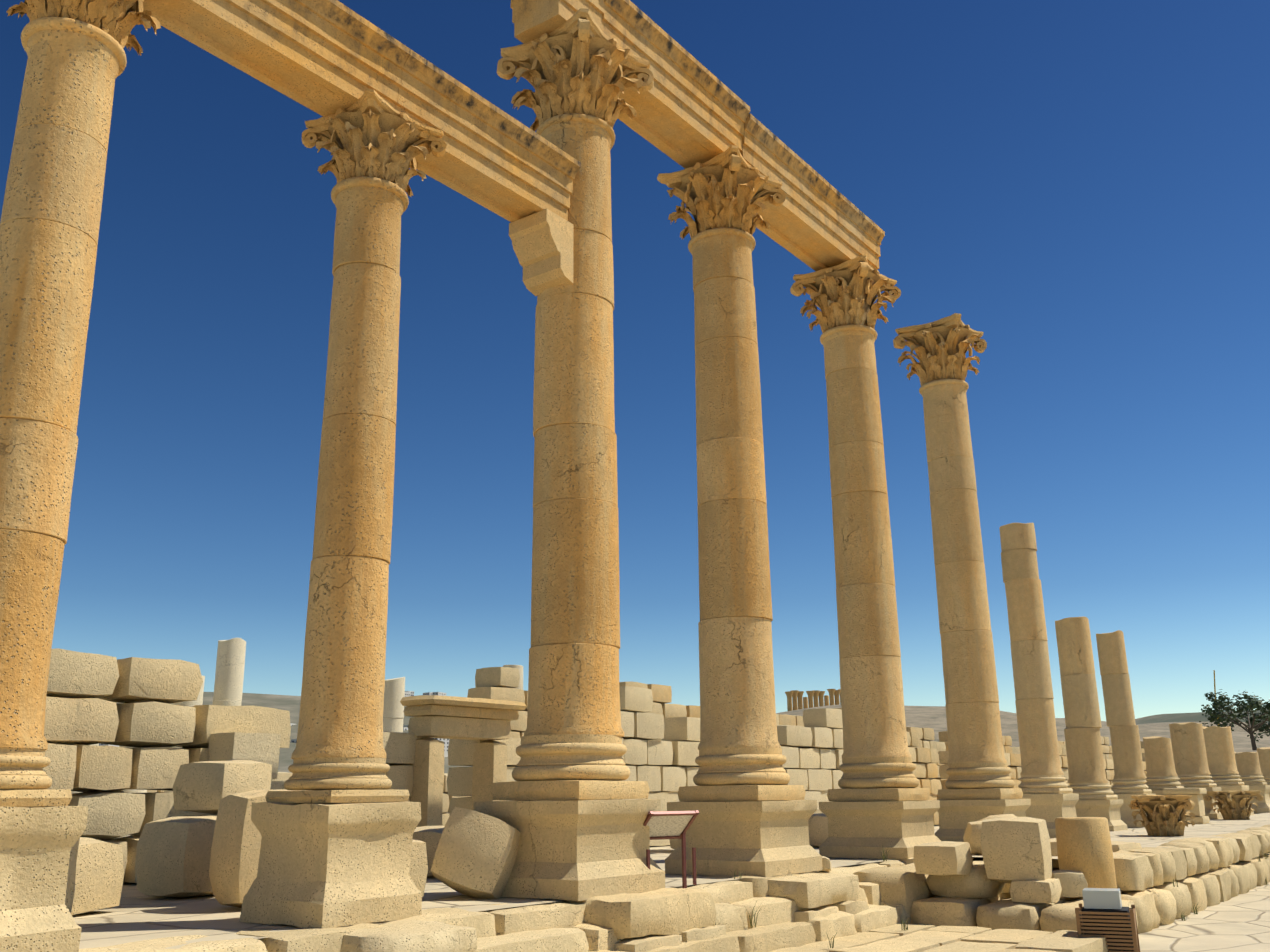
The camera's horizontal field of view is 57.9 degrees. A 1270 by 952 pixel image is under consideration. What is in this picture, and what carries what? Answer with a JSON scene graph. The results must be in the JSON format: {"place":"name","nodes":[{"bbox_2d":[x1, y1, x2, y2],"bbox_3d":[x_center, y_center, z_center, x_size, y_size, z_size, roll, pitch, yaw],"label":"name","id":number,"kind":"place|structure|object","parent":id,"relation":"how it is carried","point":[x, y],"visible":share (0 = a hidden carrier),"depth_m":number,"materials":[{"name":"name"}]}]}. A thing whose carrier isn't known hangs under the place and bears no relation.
{"place":"outdoors","nodes":[
{"label":"outdoors","id":0,"kind":"place"},
{"bbox_2d":[115,692,472,793],"bbox_3d":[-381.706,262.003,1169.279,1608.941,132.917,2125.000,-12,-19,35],"label":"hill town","id":1,"kind":"object","parent":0,"point":[290,704],"visible":0.02,"depth_m":1162.09},
{"bbox_2d":[99,691,448,756],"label":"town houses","id":2,"kind":"structure","parent":1,"relation":"on","point":[405,727],"depth_m":981.97,"materials":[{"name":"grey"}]},
{"bbox_2d":[0,0,1269,720],"label":"sky","id":3,"kind":"structure","parent":0,"point":[1085,184],"materials":[{"name":"blue"}]},
{"bbox_2d":[72,813,1269,949],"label":"stone pavement","id":4,"kind":"structure","parent":0,"point":[135,915],"depth_m":11.12,"materials":[{"name":"beige stone"}]},
{"bbox_2d":[71,638,522,837],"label":"distant broken columns","id":5,"kind":"structure","parent":4,"relation":"on","point":[229,676],"depth_m":22.95,"materials":[{"name":"stone"}]},
{"bbox_2d":[43,648,842,882],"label":"ruin walls","id":6,"kind":"structure","parent":4,"relation":"on","point":[147,721],"depth_m":14.97,"materials":[{"name":"stone"}]},
{"bbox_2d":[400,695,526,826],"bbox_3d":[-2.775,4.911,18.578,0.816,2.556,2.353,-12,-19,35],"label":"door frame","id":7,"kind":"object","parent":4,"relation":"on","point":[450,717],"visible":0.79,"depth_m":18.31,"materials":[{"name":"stone"}]},
{"bbox_2d":[0,734,1269,951],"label":"column pedestals","id":8,"kind":"object","parent":4,"relation":"on","point":[336,840],"depth_m":11.99,"materials":[{"name":"beige stone"}]},
{"bbox_2d":[0,17,1269,782],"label":"column shafts","id":9,"kind":"object","parent":4,"relation":"on","point":[52,207],"depth_m":13.30,"materials":[{"name":"beige stone"}]},
{"bbox_2d":[7,0,986,385],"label":"column capitals","id":10,"kind":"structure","parent":9,"relation":"on","point":[579,62],"depth_m":14.82,"materials":[{"name":"beige stone"}]},
{"bbox_2d":[142,0,884,295],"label":"architraves","id":11,"kind":"object","parent":9,"relation":"on","point":[324,58],"visible":0.71,"depth_m":13.56,"materials":[{"name":"stone"}]},
{"bbox_2d":[65,760,1209,914],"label":"fallen blocks","id":12,"kind":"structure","parent":4,"relation":"on","point":[467,852],"depth_m":12.10,"materials":[{"name":"stone"}]},
{"bbox_2d":[147,667,1235,825],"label":"ruin walls","id":13,"kind":"structure","parent":4,"relation":"on","point":[930,759],"depth_m":33.65,"materials":[{"name":"stone"}]},
{"bbox_2d":[1129,791,1262,835],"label":"fallen column capitals","id":14,"kind":"object","parent":4,"relation":"on","point":[1163,817],"visible":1,"depth_m":24.14,"materials":[{"name":"stone"}]},
{"bbox_2d":[776,705,1269,778],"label":"hills","id":15,"kind":"structure","parent":0,"point":[934,718],"depth_m":233.78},
{"bbox_2d":[785,689,840,710],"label":"temple columns","id":16,"kind":"structure","parent":15,"relation":"on","point":[794,695],"depth_m":313.78,"materials":[{"name":"stone"}]},
{"bbox_2d":[1199,689,1269,749],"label":"tree","id":17,"kind":"object","parent":15,"relation":"on","point":[1222,702],"visible":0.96,"depth_m":130.06,"materials":[{"name":"green plant"}]},
{"bbox_2d":[1232,713,1269,742],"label":"tree","id":18,"kind":"object","parent":15,"relation":"on","point":[1265,726],"visible":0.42,"depth_m":146.32,"materials":[{"name":"green plant"}]},
{"bbox_2d":[1135,710,1268,724],"bbox_3d":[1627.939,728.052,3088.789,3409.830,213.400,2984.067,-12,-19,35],"label":"hill","id":19,"kind":"structure","parent":0,"point":[1185,717],"depth_m":3147.31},
{"bbox_2d":[1138,721,1268,733],"bbox_3d":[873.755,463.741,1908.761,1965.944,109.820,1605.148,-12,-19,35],"label":"hill","id":20,"kind":"structure","parent":0,"point":[1236,728],"depth_m":1801.67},
{"bbox_2d":[1213,670,1219,726],"bbox_3d":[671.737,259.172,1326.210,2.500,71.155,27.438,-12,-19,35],"label":"pole","id":21,"kind":"object","parent":20,"relation":"on","point":[1215,688],"visible":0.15,"depth_m":1331.86,"materials":[{"name":"grey metal"}]},
{"bbox_2d":[1138,882,1269,951],"bbox_3d":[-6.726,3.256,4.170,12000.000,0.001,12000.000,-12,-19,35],"label":"ground","id":22,"kind":"structure","parent":0,"point":[1240,923],"depth_m":16.20,"materials":[{"name":"beige stone"}]},
{"bbox_2d":[79,856,1107,951],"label":"step paving","id":23,"kind":"structure","parent":22,"relation":"on","point":[805,912],"depth_m":11.78,"materials":[{"name":"stone"}]},
{"bbox_2d":[643,810,698,887],"bbox_3d":[0.345,4.132,12.648,0.650,0.856,0.392,9,-18,-31],"label":"info panel","id":24,"kind":"object","parent":23,"relation":"on","point":[668,824],"visible":0.71,"depth_m":12.74,"materials":[{"name":"red"}]},
{"bbox_2d":[715,845,1268,948],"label":"weed tufts","id":25,"kind":"object","parent":22,"relation":"on","point":[904,923],"visible":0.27,"depth_m":14.45,"materials":[{"name":"yellow"}]},
{"bbox_2d":[853,824,1269,933],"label":"kerb wall","id":26,"kind":"structure","parent":22,"relation":"on","point":[1205,873],"depth_m":16.43,"materials":[{"name":"stone"}]},
{"bbox_2d":[1055,817,1116,899],"bbox_3d":[6.362,5.397,16.210,0.739,1.100,0.726,-12,-19,35],"label":"column drum fragment","id":27,"kind":"object","parent":26,"relation":"on","point":[1084,845],"visible":0.67,"depth_m":15.97,"materials":[{"name":"stone"}]},
{"bbox_2d":[1075,888,1139,951],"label":"trash bin","id":28,"kind":"object","parent":22,"relation":"on","point":[1102,912],"visible":0.81,"depth_m":13.34,"materials":[{"name":"brown wood"}]}
]}

